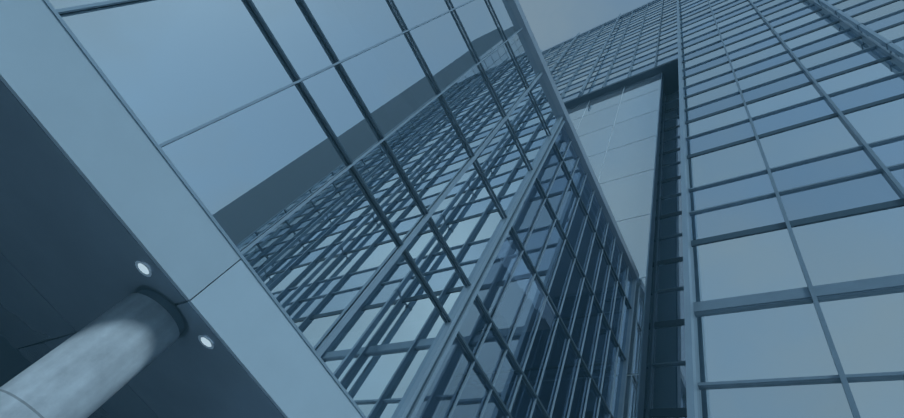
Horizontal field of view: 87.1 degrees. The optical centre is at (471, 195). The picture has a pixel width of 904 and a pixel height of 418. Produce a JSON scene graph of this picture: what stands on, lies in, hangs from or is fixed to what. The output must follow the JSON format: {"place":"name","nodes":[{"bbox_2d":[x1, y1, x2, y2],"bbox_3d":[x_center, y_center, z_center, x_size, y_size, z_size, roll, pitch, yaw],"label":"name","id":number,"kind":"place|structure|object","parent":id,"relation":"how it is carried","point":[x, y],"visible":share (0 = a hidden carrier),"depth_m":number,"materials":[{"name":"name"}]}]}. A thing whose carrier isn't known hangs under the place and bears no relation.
{"place":"outdoors","nodes":[
{"label":"outdoors","id":0,"kind":"place"},
{"bbox_2d":[519,0,652,51],"label":"sky","id":1,"kind":"structure","parent":0,"point":[551,22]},
{"bbox_2d":[541,0,686,417],"bbox_3d":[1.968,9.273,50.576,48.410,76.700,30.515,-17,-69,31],"label":"skyscraper","id":2,"kind":"structure","parent":0,"point":[637,44],"depth_m":34.26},
{"bbox_2d":[567,73,663,417],"bbox_3d":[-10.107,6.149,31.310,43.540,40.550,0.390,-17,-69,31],"label":"building wall","id":3,"kind":"structure","parent":2,"relation":"attached to","point":[618,131],"depth_m":24.45,"materials":[{"name":"blue glass"}]},
{"label":"ground","id":4,"kind":"structure","parent":0,"visible":0},
{"bbox_2d":[0,286,187,417],"bbox_3d":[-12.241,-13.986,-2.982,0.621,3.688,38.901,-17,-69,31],"label":"columns","id":5,"kind":"structure","parent":4,"relation":"on","point":[88,370],"depth_m":3.77,"materials":[{"name":"concrete"}]},
{"bbox_2d":[0,0,638,417],"bbox_3d":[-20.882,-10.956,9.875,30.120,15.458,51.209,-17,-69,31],"label":"building","id":6,"kind":"structure","parent":4,"relation":"on","point":[348,208],"depth_m":5.76,"materials":[{"name":"glass"}]},
{"bbox_2d":[135,261,213,348],"bbox_3d":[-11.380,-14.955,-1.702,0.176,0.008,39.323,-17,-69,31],"label":"ceiling lights","id":7,"kind":"object","parent":6,"relation":"attached to","point":[145,270],"depth_m":4.18,"materials":[{"name":"white"}]},
{"bbox_2d":[677,0,903,417],"bbox_3d":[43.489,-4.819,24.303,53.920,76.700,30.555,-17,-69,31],"label":"tower wing","id":8,"kind":"structure","parent":4,"relation":"on","point":[791,114],"depth_m":13.57,"materials":[{"name":"blue glass"}]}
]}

